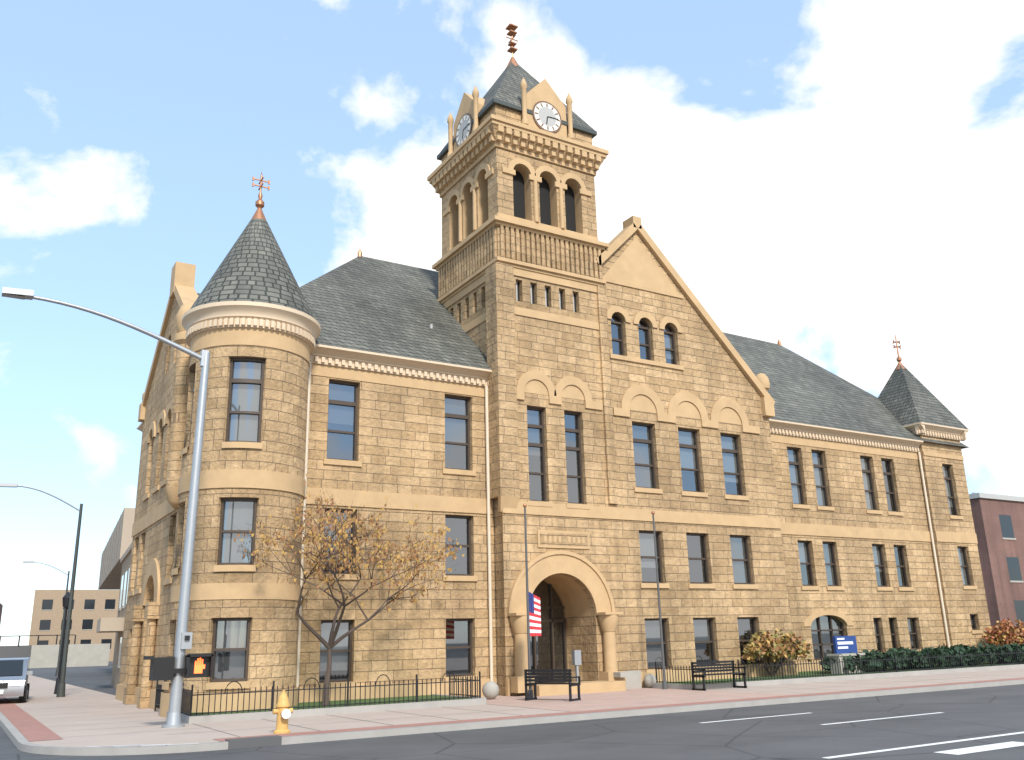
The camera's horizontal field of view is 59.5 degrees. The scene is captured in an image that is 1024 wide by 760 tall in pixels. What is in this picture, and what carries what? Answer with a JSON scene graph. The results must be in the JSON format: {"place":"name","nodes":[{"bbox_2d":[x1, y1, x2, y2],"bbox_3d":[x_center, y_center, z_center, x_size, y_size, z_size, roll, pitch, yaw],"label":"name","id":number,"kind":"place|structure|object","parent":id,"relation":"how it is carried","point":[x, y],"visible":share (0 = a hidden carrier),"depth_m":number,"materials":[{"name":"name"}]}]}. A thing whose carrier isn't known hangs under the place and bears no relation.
{"place":"outdoors","nodes":[
{"label":"outdoors","id":0,"kind":"place"},
{"bbox_2d":[96,543,131,688],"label":"background building","id":1,"kind":"structure","parent":0,"point":[112,625],"depth_m":42.89,"materials":[{"name":"concrete"}]},
{"bbox_2d":[98,508,134,589],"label":"concrete office building","id":2,"kind":"structure","parent":0,"point":[119,542],"depth_m":63.06,"materials":[{"name":"grey concrete"}]},
{"bbox_2d":[0,661,1023,759],"bbox_3d":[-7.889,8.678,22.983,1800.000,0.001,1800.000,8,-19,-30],"label":"asphalt road","id":3,"kind":"structure","parent":0,"point":[969,713],"depth_m":16.00,"materials":[{"name":"grey asphalt"}]},
{"bbox_2d":[0,658,32,702],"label":"silver suv","id":4,"kind":"object","parent":3,"relation":"on","point":[15,673],"visible":0.91,"depth_m":30.47,"materials":[{"name":"grey metal"}]},
{"bbox_2d":[23,561,69,675],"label":"street lamp","id":5,"kind":"object","parent":3,"relation":"on","point":[56,673],"visible":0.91,"depth_m":63.48,"materials":[{"name":"grey metal"}]},
{"bbox_2d":[0,634,109,667],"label":"railway overpass bridge","id":6,"kind":"structure","parent":3,"relation":"on","point":[46,656],"depth_m":106.85,"materials":[{"name":"grey concrete"}]},
{"bbox_2d":[0,590,119,660],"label":"buildings","id":7,"kind":"structure","parent":3,"relation":"on","point":[90,608],"depth_m":153.18,"materials":[{"name":"beige concrete"}]},
{"bbox_2d":[701,712,1023,758],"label":"road markings","id":8,"kind":"object","parent":3,"relation":"on","point":[983,748],"visible":1,"depth_m":13.60,"materials":[{"name":"paint"}]},
{"bbox_2d":[969,492,1023,645],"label":"brick building","id":9,"kind":"structure","parent":3,"relation":"on","point":[998,520],"depth_m":63.38,"materials":[{"name":"red"}]},
{"bbox_2d":[0,668,1023,755],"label":"sidewalk pavement","id":10,"kind":"structure","parent":0,"point":[74,721],"depth_m":21.09,"materials":[{"name":"concrete"}]},
{"bbox_2d":[0,483,82,696],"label":"street lamp","id":11,"kind":"object","parent":10,"relation":"on","point":[61,688],"visible":0.98,"depth_m":34.27,"materials":[{"name":"grey metal"}]},
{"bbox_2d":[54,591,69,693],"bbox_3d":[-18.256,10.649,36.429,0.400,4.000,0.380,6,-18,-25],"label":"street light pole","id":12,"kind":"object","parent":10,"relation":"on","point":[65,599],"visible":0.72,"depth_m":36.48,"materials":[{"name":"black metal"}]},
{"bbox_2d":[1,287,213,727],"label":"street light","id":13,"kind":"object","parent":10,"relation":"on","point":[174,670],"visible":1,"depth_m":19.82,"materials":[{"name":"metal"}]},
{"bbox_2d":[159,172,320,716],"bbox_3d":[-7.471,1.086,25.285,3.872,15.600,3.872,8,-19,-30],"label":"corner turret","id":14,"kind":"object","parent":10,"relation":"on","point":[250,323],"visible":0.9,"depth_m":23.63,"materials":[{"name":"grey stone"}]},
{"bbox_2d":[272,690,292,733],"bbox_3d":[-4.414,6.397,17.294,0.380,0.790,0.390,8,-19,-30],"label":"fire hydrant","id":15,"kind":"object","parent":10,"relation":"on","point":[283,711],"visible":1,"depth_m":17.21,"materials":[{"name":"yellow metal"}]},
{"bbox_2d":[524,669,580,701],"bbox_3d":[1.101,8.328,24.488,1.500,0.820,0.580,-12,-19,32],"label":"bench","id":16,"kind":"object","parent":10,"relation":"on","point":[536,681],"visible":1,"depth_m":24.35,"materials":[{"name":"black metal"}]},
{"bbox_2d":[115,216,991,710],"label":"city hall walls","id":17,"kind":"structure","parent":10,"relation":"on","point":[585,556],"depth_m":30.79,"materials":[{"name":"beige stone"}]},
{"bbox_2d":[136,249,968,448],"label":"roof","id":18,"kind":"structure","parent":17,"relation":"on","point":[362,303],"depth_m":35.55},
{"bbox_2d":[172,281,976,682],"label":"windows","id":19,"kind":"structure","parent":17,"relation":"in","point":[548,647],"depth_m":31.11,"materials":[{"name":"grey glass"}]},
{"bbox_2d":[482,650,655,698],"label":"entrance stone blocks","id":20,"kind":"structure","parent":10,"relation":"on","point":[490,689],"depth_m":27.56,"materials":[{"name":"stone"}]},
{"bbox_2d":[154,647,1023,715],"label":"iron fence","id":21,"kind":"object","parent":10,"relation":"on","point":[187,695],"visible":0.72,"depth_m":24.35,"materials":[{"name":"black metal"}]},
{"bbox_2d":[523,504,667,697],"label":"flagpoles","id":22,"kind":"object","parent":10,"relation":"on","point":[533,615],"visible":0.96,"depth_m":26.05,"materials":[{"name":"grey metal"}]},
{"bbox_2d":[691,660,746,690],"bbox_3d":[6.383,9.101,27.623,1.800,0.820,0.580,8,-19,-30],"label":"bench","id":23,"kind":"object","parent":10,"relation":"on","point":[705,667],"visible":1,"depth_m":27.77,"materials":[{"name":"black metal"}]},
{"bbox_2d":[0,0,1023,645],"label":"sky","id":24,"kind":"structure","parent":0,"point":[831,181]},
{"bbox_2d":[427,23,608,695],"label":"clock tower","id":25,"kind":"structure","parent":0,"point":[512,175],"depth_m":32.82,"materials":[{"name":"beige stone"}]},
{"bbox_2d":[158,662,1023,723],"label":"lawn grass","id":26,"kind":"structure","parent":0,"point":[255,715],"depth_m":24.16,"materials":[{"name":"plant"}]},
{"bbox_2d":[233,467,464,704],"bbox_3d":[-4.239,5.270,24.084,5.999,6.553,6.965,0,-16,-6],"label":"ornamental tree","id":27,"kind":"object","parent":26,"relation":"on","point":[348,520],"visible":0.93,"depth_m":23.49,"materials":[{"name":"brown plant"}]},
{"bbox_2d":[737,629,811,675],"bbox_3d":[9.212,9.869,32.359,3.266,1.684,2.240,8,-19,-30],"label":"autumn shrub","id":28,"kind":"object","parent":26,"relation":"on","point":[783,647],"visible":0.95,"depth_m":31.93,"materials":[{"name":"yellow plant"}]},
{"bbox_2d":[826,636,864,673],"bbox_3d":[12.315,10.139,33.040,1.450,1.350,0.550,8,-19,-30],"label":"sign","id":29,"kind":"object","parent":26,"relation":"on","point":[844,645],"visible":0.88,"depth_m":32.87,"materials":[{"name":"metal"}]},
{"bbox_2d":[820,649,903,671],"bbox_3d":[12.826,10.598,33.772,3.965,0.952,2.511,8,-19,-30],"label":"juniper shrub","id":30,"kind":"object","parent":26,"relation":"on","point":[870,654],"visible":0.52,"depth_m":33.08,"materials":[{"name":"green plant"}]},
{"bbox_2d":[879,647,959,670],"bbox_3d":[15.434,10.893,35.001,4.007,0.940,2.625,8,-19,-30],"label":"juniper shrub","id":31,"kind":"object","parent":26,"relation":"on","point":[903,652],"visible":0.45,"depth_m":34.59,"materials":[{"name":"green plant"}]},
{"bbox_2d":[934,643,997,665],"bbox_3d":[18.402,11.326,36.911,4.124,1.026,2.604,8,-19,-30],"label":"juniper shrub","id":32,"kind":"object","parent":26,"relation":"on","point":[964,649],"visible":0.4,"depth_m":36.41,"materials":[{"name":"green plant"}]},
{"bbox_2d":[977,643,1023,663],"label":"juniper shrub","id":33,"kind":"object","parent":26,"relation":"on","point":[1008,647],"visible":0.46,"depth_m":37.78,"materials":[{"name":"green plant"}]},
{"bbox_2d":[982,618,1023,645],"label":"autumn shrub","id":34,"kind":"object","parent":26,"relation":"on","point":[1004,632],"visible":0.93,"depth_m":40.93,"materials":[{"name":"orange plant"}]}
]}

